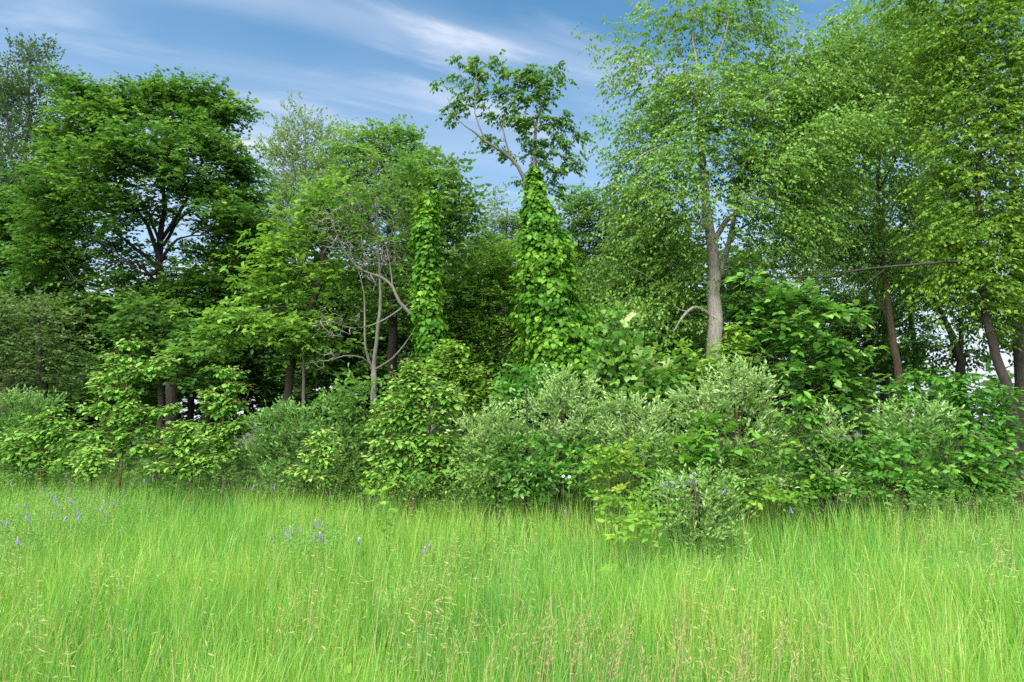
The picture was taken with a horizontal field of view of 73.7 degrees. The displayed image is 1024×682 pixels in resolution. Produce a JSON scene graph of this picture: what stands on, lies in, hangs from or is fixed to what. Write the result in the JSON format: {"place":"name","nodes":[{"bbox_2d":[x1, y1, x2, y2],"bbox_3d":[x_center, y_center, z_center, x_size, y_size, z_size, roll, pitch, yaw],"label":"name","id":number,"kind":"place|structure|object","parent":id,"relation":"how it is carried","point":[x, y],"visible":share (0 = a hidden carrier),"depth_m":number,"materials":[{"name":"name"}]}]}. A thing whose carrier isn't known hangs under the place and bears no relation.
{"place":"outdoors","nodes":[
{"label":"outdoors","id":0,"kind":"place"},
{"bbox_2d":[0,455,1023,681],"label":"grass seed heads","id":1,"kind":"object","parent":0,"point":[617,651],"depth_m":3.54,"materials":[{"name":"plant"}]},
{"bbox_2d":[0,0,1023,420],"label":"sky","id":2,"kind":"structure","parent":0,"point":[362,59],"materials":[{"name":"blue"}]},
{"bbox_2d":[0,421,1023,681],"bbox_3d":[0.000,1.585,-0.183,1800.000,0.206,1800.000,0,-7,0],"label":"ground","id":3,"kind":"structure","parent":0,"point":[353,495],"depth_m":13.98,"materials":[{"name":"green plant"}]},
{"bbox_2d":[16,537,19,584],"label":"vetch flower","id":4,"kind":"object","parent":3,"relation":"on","point":[17,542],"visible":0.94,"depth_m":5.32,"materials":[{"name":"purple plant"}]},
{"bbox_2d":[0,384,66,495],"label":"silvery shrub","id":5,"kind":"object","parent":3,"relation":"on","point":[24,404],"visible":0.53,"depth_m":11.22,"materials":[{"name":"green plant"}]},
{"bbox_2d":[0,404,99,492],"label":"sapling","id":6,"kind":"object","parent":3,"relation":"on","point":[31,451],"visible":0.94,"depth_m":10.73,"materials":[{"name":"green plant"}]},
{"bbox_2d":[0,289,103,437],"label":"tree","id":7,"kind":"object","parent":3,"relation":"on","point":[70,413],"visible":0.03,"depth_m":26.80,"materials":[{"name":"green plant"}]},
{"bbox_2d":[0,27,110,469],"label":"slender tree","id":8,"kind":"object","parent":3,"relation":"on","point":[14,91],"visible":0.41,"depth_m":22.75,"materials":[{"name":"green plant"}]},
{"bbox_2d":[0,282,120,486],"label":"understory tree","id":9,"kind":"object","parent":3,"relation":"on","point":[38,353],"visible":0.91,"depth_m":14.48,"materials":[{"name":"green plant"}]},
{"bbox_2d":[0,171,141,469],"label":"shade tree","id":10,"kind":"object","parent":3,"relation":"on","point":[7,237],"visible":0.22,"depth_m":19.83,"materials":[{"name":"green plant"}]},
{"bbox_2d":[74,513,80,559],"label":"vetch flower","id":11,"kind":"object","parent":3,"relation":"on","point":[76,528],"visible":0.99,"depth_m":5.96,"materials":[{"name":"purple plant"}]},
{"bbox_2d":[76,507,78,560],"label":"vetch flower","id":12,"kind":"object","parent":3,"relation":"on","point":[78,528],"visible":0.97,"depth_m":6.16,"materials":[{"name":"green plant"}]},
{"bbox_2d":[64,444,122,503],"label":"sapling","id":13,"kind":"object","parent":3,"relation":"on","point":[86,466],"visible":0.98,"depth_m":10.01,"materials":[{"name":"green plant"}]},
{"bbox_2d":[28,288,194,442],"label":"tree","id":14,"kind":"object","parent":3,"relation":"on","point":[67,401],"visible":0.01,"depth_m":27.06,"materials":[{"name":"green plant"}]},
{"bbox_2d":[36,292,191,472],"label":"woodland tree","id":15,"kind":"object","parent":3,"relation":"on","point":[114,401],"visible":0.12,"depth_m":20.70,"materials":[{"name":"green plant"}]},
{"bbox_2d":[64,335,185,497],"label":"sapling","id":16,"kind":"object","parent":3,"relation":"on","point":[120,439],"visible":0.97,"depth_m":10.50,"materials":[{"name":"green plant"}]},
{"bbox_2d":[0,62,302,480],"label":"maple tree","id":17,"kind":"object","parent":3,"relation":"on","point":[104,141],"visible":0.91,"depth_m":17.94,"materials":[{"name":"green plant"}]},
{"bbox_2d":[58,283,259,488],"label":"understory tree","id":18,"kind":"object","parent":3,"relation":"on","point":[132,322],"visible":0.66,"depth_m":15.30,"materials":[{"name":"green plant"}]},
{"bbox_2d":[135,419,227,503],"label":"sapling","id":19,"kind":"object","parent":3,"relation":"on","point":[190,454],"visible":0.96,"depth_m":10.21,"materials":[{"name":"green plant"}]},
{"bbox_2d":[100,278,273,446],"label":"tree","id":20,"kind":"object","parent":3,"relation":"on","point":[191,406],"visible":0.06,"depth_m":26.60,"materials":[{"name":"green plant"}]},
{"bbox_2d":[177,365,261,504],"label":"sapling","id":21,"kind":"object","parent":3,"relation":"on","point":[223,406],"visible":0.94,"depth_m":10.79,"materials":[{"name":"green plant"}]},
{"bbox_2d":[139,246,307,463],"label":"woodland tree","id":22,"kind":"object","parent":3,"relation":"on","point":[253,361],"visible":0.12,"depth_m":21.76,"materials":[{"name":"green plant"}]},
{"bbox_2d":[200,248,335,455],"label":"tree","id":23,"kind":"object","parent":3,"relation":"on","point":[268,396],"visible":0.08,"depth_m":27.83,"materials":[{"name":"green plant"}]},
{"bbox_2d":[155,169,400,502],"bbox_3d":[-4.372,-0.133,13.157,4.256,6.702,3.052,0,-7,0],"label":"tiered tree","id":24,"kind":"object","parent":3,"relation":"on","point":[286,274],"visible":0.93,"depth_m":13.45,"materials":[{"name":"green plant"}]},
{"bbox_2d":[262,297,349,497],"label":"thin stem tree","id":25,"kind":"object","parent":3,"relation":"on","point":[302,344],"visible":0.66,"depth_m":13.17,"materials":[{"name":"green plant"}]},
{"bbox_2d":[230,382,396,504],"bbox_3d":[-3.121,1.777,10.752,2.711,2.346,1.454,0,-7,0],"label":"silvery shrub","id":26,"kind":"object","parent":3,"relation":"on","point":[308,428],"visible":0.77,"depth_m":10.67,"materials":[{"name":"green plant"}]},
{"bbox_2d":[282,425,344,512],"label":"sapling","id":27,"kind":"object","parent":3,"relation":"on","point":[326,461],"visible":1,"depth_m":9.81,"materials":[{"name":"green plant"}]},
{"bbox_2d":[245,91,385,455],"bbox_3d":[-7.878,-2.657,26.547,6.373,14.815,3.453,-2,-7,17],"label":"poplar tree","id":28,"kind":"object","parent":3,"relation":"on","point":[276,153],"visible":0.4,"depth_m":26.68,"materials":[{"name":"green plant"}]},
{"bbox_2d":[317,535,323,593],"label":"vetch flower","id":29,"kind":"object","parent":3,"relation":"on","point":[323,549],"visible":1,"depth_m":5.03,"materials":[{"name":"plant"}]},
{"bbox_2d":[246,250,421,438],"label":"tree","id":30,"kind":"object","parent":3,"relation":"on","point":[297,394],"visible":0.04,"depth_m":25.85,"materials":[{"name":"green plant"}]},
{"bbox_2d":[0,476,669,564],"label":"vetch foliage","id":31,"kind":"object","parent":3,"relation":"on","point":[41,494],"visible":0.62,"depth_m":7.08,"materials":[{"name":"green plant"}]},
{"bbox_2d":[248,238,428,469],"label":"woodland tree","id":32,"kind":"object","parent":3,"relation":"on","point":[355,344],"visible":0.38,"depth_m":20.65,"materials":[{"name":"green plant"}]},
{"bbox_2d":[333,647,367,681],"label":"broadleaf weed","id":33,"kind":"object","parent":3,"relation":"on","point":[360,651],"visible":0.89,"depth_m":3.08,"materials":[{"name":"green plant"}]},
{"bbox_2d":[309,363,410,510],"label":"leafy shrub","id":34,"kind":"object","parent":3,"relation":"on","point":[349,393],"visible":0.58,"depth_m":10.70,"materials":[{"name":"green plant"}]},
{"bbox_2d":[309,146,415,506],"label":"bare tree","id":35,"kind":"object","parent":3,"relation":"on","point":[372,367],"visible":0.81,"depth_m":12.83,"materials":[{"name":"grey plant"}]},
{"bbox_2d":[308,204,435,509],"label":"leaning dead tree","id":36,"kind":"object","parent":3,"relation":"on","point":[405,308],"visible":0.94,"depth_m":11.71,"materials":[{"name":"grey wood"}]},
{"bbox_2d":[407,190,456,378],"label":"climbing vine","id":37,"kind":"object","parent":36,"relation":"attached to","point":[429,317],"visible":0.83,"depth_m":11.97,"materials":[{"name":"green plant"}]},
{"bbox_2d":[352,471,399,535],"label":"bramble","id":38,"kind":"object","parent":3,"relation":"on","point":[382,492],"visible":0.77,"depth_m":8.78,"materials":[{"name":"green plant"}]},
{"bbox_2d":[294,113,470,492],"bbox_3d":[-2.443,-1.065,14.401,4.204,8.840,5.953,2,-7,-20],"label":"leafy tree","id":39,"kind":"object","parent":3,"relation":"on","point":[397,135],"visible":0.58,"depth_m":15.47,"materials":[{"name":"green plant"}]},
{"bbox_2d":[374,501,399,551],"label":"broadleaf weed","id":40,"kind":"object","parent":3,"relation":"on","point":[392,510],"visible":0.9,"depth_m":7.35,"materials":[{"name":"green plant"}]},
{"bbox_2d":[319,282,486,440],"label":"tree","id":41,"kind":"object","parent":3,"relation":"on","point":[397,388],"visible":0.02,"depth_m":27.25,"materials":[{"name":"green plant"}]},
{"bbox_2d":[360,358,477,525],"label":"sapling","id":42,"kind":"object","parent":3,"relation":"on","point":[415,386],"visible":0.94,"depth_m":9.75,"materials":[{"name":"green plant"}]},
{"bbox_2d":[386,363,481,521],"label":"leafy shrub","id":43,"kind":"object","parent":3,"relation":"on","point":[450,433],"visible":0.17,"depth_m":10.61,"materials":[{"name":"green plant"}]},
{"bbox_2d":[370,137,506,500],"bbox_3d":[-1.492,-0.521,14.389,2.918,7.752,2.405,0,-7,0],"label":"young tree","id":44,"kind":"object","parent":3,"relation":"on","point":[454,211],"visible":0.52,"depth_m":14.42,"materials":[{"name":"green plant"}]},
{"bbox_2d":[389,233,536,493],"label":"background tree","id":45,"kind":"object","parent":3,"relation":"on","point":[491,351],"visible":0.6,"depth_m":15.65,"materials":[{"name":"green plant"}]},
{"bbox_2d":[421,339,515,521],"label":"sapling","id":46,"kind":"object","parent":3,"relation":"on","point":[457,351],"visible":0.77,"depth_m":10.85,"materials":[{"name":"green plant"}]},
{"bbox_2d":[439,222,513,485],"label":"background tree","id":47,"kind":"object","parent":3,"relation":"on","point":[482,245],"visible":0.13,"depth_m":17.64,"materials":[{"name":"green plant"}]},
{"bbox_2d":[442,395,544,523],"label":"silvery shrub","id":48,"kind":"object","parent":3,"relation":"on","point":[495,421],"visible":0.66,"depth_m":9.41,"materials":[{"name":"green plant"}]},
{"bbox_2d":[464,182,523,445],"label":"background tree","id":49,"kind":"object","parent":3,"relation":"on","point":[505,224],"visible":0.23,"depth_m":22.41,"materials":[{"name":"green plant"}]},
{"bbox_2d":[423,253,574,433],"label":"tree","id":50,"kind":"object","parent":3,"relation":"on","point":[518,409],"visible":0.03,"depth_m":26.77,"materials":[{"name":"green plant"}]},
{"bbox_2d":[440,419,568,542],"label":"leafy shrub","id":51,"kind":"object","parent":3,"relation":"on","point":[488,461],"visible":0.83,"depth_m":9.13,"materials":[{"name":"green plant"}]},
{"bbox_2d":[425,49,592,508],"bbox_3d":[-0.065,-1.352,13.450,3.406,9.200,1.073,0,-7,0],"label":"tall sparse tree","id":52,"kind":"object","parent":3,"relation":"on","point":[530,76],"visible":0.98,"depth_m":13.77,"materials":[{"name":"green plant"}]},
{"bbox_2d":[502,164,611,392],"bbox_3d":[0.903,-1.217,13.109,2.197,4.484,2.046,0,-7,0],"label":"climbing vine","id":53,"kind":"object","parent":52,"relation":"attached to","point":[563,343],"visible":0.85,"depth_m":12.71,"materials":[{"name":"green plant"}]},
{"bbox_2d":[0,416,1023,535],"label":"undergrowth","id":54,"kind":"object","parent":3,"relation":"on","point":[151,458],"visible":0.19,"depth_m":12.46,"materials":[{"name":"green plant"}]},
{"bbox_2d":[0,451,1023,522],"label":"edge weeds","id":55,"kind":"object","parent":3,"relation":"on","point":[763,491],"visible":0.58,"depth_m":9.10,"materials":[{"name":"green plant"}]},
{"bbox_2d":[54,246,1013,454],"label":"woods","id":56,"kind":"object","parent":3,"relation":"on","point":[994,378],"visible":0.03,"depth_m":35.12,"materials":[{"name":"green plant"}]},
{"bbox_2d":[466,358,630,541],"bbox_3d":[0.626,1.517,9.829,2.546,2.646,2.202,0,-7,0],"label":"leafy shrub","id":57,"kind":"object","parent":3,"relation":"on","point":[513,393],"visible":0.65,"depth_m":9.44,"materials":[{"name":"green plant"}]},
{"bbox_2d":[507,358,610,525],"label":"silvery shrub","id":58,"kind":"object","parent":3,"relation":"on","point":[553,394],"visible":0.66,"depth_m":9.60,"materials":[{"name":"green plant"}]},
{"bbox_2d":[498,245,621,431],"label":"tree","id":59,"kind":"object","parent":3,"relation":"on","point":[546,415],"visible":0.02,"depth_m":27.52,"materials":[{"name":"green plant"}]},
{"bbox_2d":[568,475,570,526],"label":"daisy","id":60,"kind":"object","parent":3,"relation":"on","point":[569,476],"visible":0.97,"depth_m":8.44,"materials":[{"name":"white plant"}]},
{"bbox_2d":[552,433,656,549],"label":"bramble","id":61,"kind":"object","parent":3,"relation":"on","point":[610,456],"visible":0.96,"depth_m":8.53,"materials":[{"name":"green plant"}]},
{"bbox_2d":[577,463,651,558],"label":"bramble","id":62,"kind":"object","parent":3,"relation":"on","point":[605,499],"visible":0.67,"depth_m":7.81,"materials":[{"name":"green plant"}]},
{"bbox_2d":[551,179,684,482],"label":"background tree","id":63,"kind":"object","parent":3,"relation":"on","point":[575,226],"visible":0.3,"depth_m":17.14,"materials":[{"name":"green plant"}]},
{"bbox_2d":[601,530,637,575],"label":"oak seedling","id":64,"kind":"object","parent":3,"relation":"on","point":[624,538],"visible":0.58,"depth_m":5.92,"materials":[{"name":"green plant"}]},
{"bbox_2d":[569,385,692,539],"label":"silvery shrub","id":65,"kind":"object","parent":3,"relation":"on","point":[637,424],"visible":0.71,"depth_m":9.38,"materials":[{"name":"green plant"}]},
{"bbox_2d":[574,300,688,513],"bbox_3d":[1.866,1.124,10.315,1.653,3.540,1.377,-2,-7,15],"label":"broad leaved bush","id":66,"kind":"object","parent":3,"relation":"on","point":[632,366],"visible":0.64,"depth_m":10.28,"materials":[{"name":"green plant"}]},
{"bbox_2d":[592,491,674,578],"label":"bramble","id":67,"kind":"object","parent":3,"relation":"on","point":[633,520],"visible":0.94,"depth_m":6.38,"materials":[{"name":"green plant"}]},
{"bbox_2d":[565,243,737,457],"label":"tree","id":68,"kind":"object","parent":3,"relation":"on","point":[697,313],"visible":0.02,"depth_m":26.75,"materials":[{"name":"green plant"}]},
{"bbox_2d":[569,202,751,451],"bbox_3d":[3.208,0.062,15.995,5.001,6.970,3.443,0,-7,0],"label":"background tree","id":69,"kind":"object","parent":3,"relation":"on","point":[693,347],"visible":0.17,"depth_m":15.90,"materials":[{"name":"green plant"}]},
{"bbox_2d":[666,482,667,524],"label":"vetch flower","id":70,"kind":"object","parent":3,"relation":"on","point":[667,506],"visible":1,"depth_m":6.73,"materials":[{"name":"green plant"}]},
{"bbox_2d":[618,338,744,501],"bbox_3d":[2.613,1.431,10.586,2.151,2.994,1.671,1,-7,-12],"label":"leafy shrub","id":71,"kind":"object","parent":3,"relation":"on","point":[676,368],"visible":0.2,"depth_m":10.64,"materials":[{"name":"green plant"}]},
{"bbox_2d":[630,459,755,570],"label":"silvery shrub","id":72,"kind":"object","parent":3,"relation":"on","point":[713,492],"visible":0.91,"depth_m":7.01,"materials":[{"name":"green plant"}]},
{"bbox_2d":[577,412,809,543],"bbox_3d":[2.368,1.823,8.850,3.013,1.814,1.462,0,-7,0],"label":"leafy shrub","id":73,"kind":"object","parent":3,"relation":"on","point":[759,462],"visible":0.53,"depth_m":8.77,"materials":[{"name":"green plant"}]},
{"bbox_2d":[642,410,769,524],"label":"leafy shrub","id":74,"kind":"object","parent":3,"relation":"on","point":[709,454],"visible":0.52,"depth_m":8.77,"materials":[{"name":"green plant"}]},
{"bbox_2d":[688,321,761,509],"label":"sapling","id":75,"kind":"object","parent":3,"relation":"on","point":[731,349],"visible":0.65,"depth_m":9.90,"materials":[{"name":"green plant"}]},
{"bbox_2d":[666,382,786,508],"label":"leafy shrub","id":76,"kind":"object","parent":3,"relation":"on","point":[728,415],"visible":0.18,"depth_m":10.40,"materials":[{"name":"green plant"}]},
{"bbox_2d":[647,237,808,444],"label":"tree","id":77,"kind":"object","parent":3,"relation":"on","point":[730,291],"visible":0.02,"depth_m":27.91,"materials":[{"name":"green plant"}]},
{"bbox_2d":[659,351,832,525],"bbox_3d":[3.166,1.456,9.123,2.366,2.606,1.258,0,-7,0],"label":"silvery shrub","id":78,"kind":"object","parent":3,"relation":"on","point":[725,398],"visible":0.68,"depth_m":9.18,"materials":[{"name":"green plant"}]},
{"bbox_2d":[650,233,851,461],"bbox_3d":[6.607,0.371,18.983,6.024,7.056,3.288,0,-7,0],"label":"background tree","id":79,"kind":"object","parent":3,"relation":"on","point":[744,298],"visible":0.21,"depth_m":18.96,"materials":[{"name":"green plant"}]},
{"bbox_2d":[746,474,824,555],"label":"bramble","id":80,"kind":"object","parent":3,"relation":"on","point":[774,497],"visible":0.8,"depth_m":8.22,"materials":[{"name":"green plant"}]},
{"bbox_2d":[568,0,1005,501],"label":"elm tree","id":81,"kind":"object","parent":3,"relation":"on","point":[796,154],"visible":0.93,"depth_m":13.94,"materials":[{"name":"green plant"}]},
{"bbox_2d":[724,289,879,448],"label":"tree","id":82,"kind":"object","parent":3,"relation":"on","point":[788,410],"visible":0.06,"depth_m":28.60,"materials":[{"name":"green plant"}]},
{"bbox_2d":[722,268,911,526],"bbox_3d":[4.723,0.884,10.532,2.874,4.069,1.615,0,-7,0],"label":"broad leaved bush","id":83,"kind":"object","parent":3,"relation":"on","point":[839,314],"visible":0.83,"depth_m":10.50,"materials":[{"name":"green plant"}]},
{"bbox_2d":[773,389,883,537],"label":"deep green shrub","id":84,"kind":"object","parent":3,"relation":"on","point":[822,446],"visible":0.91,"depth_m":8.88,"materials":[{"name":"green plant"}]},
{"bbox_2d":[792,395,886,535],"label":"silvery shrub","id":85,"kind":"object","parent":3,"relation":"on","point":[834,471],"visible":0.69,"depth_m":8.98,"materials":[{"name":"green plant"}]},
{"bbox_2d":[776,268,938,483],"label":"background tree","id":86,"kind":"object","parent":3,"relation":"on","point":[842,297],"visible":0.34,"depth_m":17.91,"materials":[{"name":"green plant"}]},
{"bbox_2d":[780,334,949,415],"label":"tree","id":87,"kind":"object","parent":3,"relation":"on","point":[879,384],"visible":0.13,"depth_m":29.45,"materials":[{"name":"green plant"}]},
{"bbox_2d":[754,0,980,493],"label":"box elder tree","id":88,"kind":"object","parent":3,"relation":"on","point":[884,278],"visible":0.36,"depth_m":15.83,"materials":[{"name":"green plant"}]},
{"bbox_2d":[757,53,1017,457],"bbox_3d":[10.931,-2.725,19.976,7.485,13.420,3.432,0,-7,0],"label":"background tree","id":89,"kind":"object","parent":3,"relation":"on","point":[885,382],"visible":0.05,"depth_m":19.78,"materials":[{"name":"green plant"}]},
{"bbox_2d":[772,0,1023,513],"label":"sunlit tree","id":90,"kind":"object","parent":3,"relation":"on","point":[1007,113],"visible":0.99,"depth_m":12.71,"materials":[{"name":"green plant"}]},
{"bbox_2d":[837,423,975,535],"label":"leafy shrub","id":91,"kind":"object","parent":3,"relation":"on","point":[906,456],"visible":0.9,"depth_m":8.70,"materials":[{"name":"green plant"}]},
{"bbox_2d":[845,389,969,522],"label":"silvery shrub","id":92,"kind":"object","parent":3,"relation":"on","point":[935,412],"visible":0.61,"depth_m":9.01,"materials":[{"name":"green plant"}]},
{"bbox_2d":[857,295,958,465],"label":"shaded tree","id":93,"kind":"object","parent":3,"relation":"on","point":[915,390],"visible":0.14,"depth_m":20.05,"materials":[{"name":"green plant"}]},
{"bbox_2d":[851,244,1012,466],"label":"forked tree","id":94,"kind":"object","parent":3,"relation":"on","point":[958,354],"visible":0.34,"depth_m":17.20,"materials":[{"name":"green plant"}]},
{"bbox_2d":[862,365,1023,520],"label":"deep green shrub","id":95,"kind":"object","parent":3,"relation":"on","point":[955,395],"visible":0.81,"depth_m":9.60,"materials":[{"name":"green plant"}]},
{"bbox_2d":[930,424,1023,531],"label":"deep green shrub","id":96,"kind":"object","parent":3,"relation":"on","point":[1004,461],"visible":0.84,"depth_m":8.81,"materials":[{"name":"green plant"}]},
{"bbox_2d":[960,0,1023,469],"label":"shaded tree","id":97,"kind":"object","parent":3,"relation":"on","point":[1018,356],"visible":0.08,"depth_m":14.47,"materials":[{"name":"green plant"}]}
]}

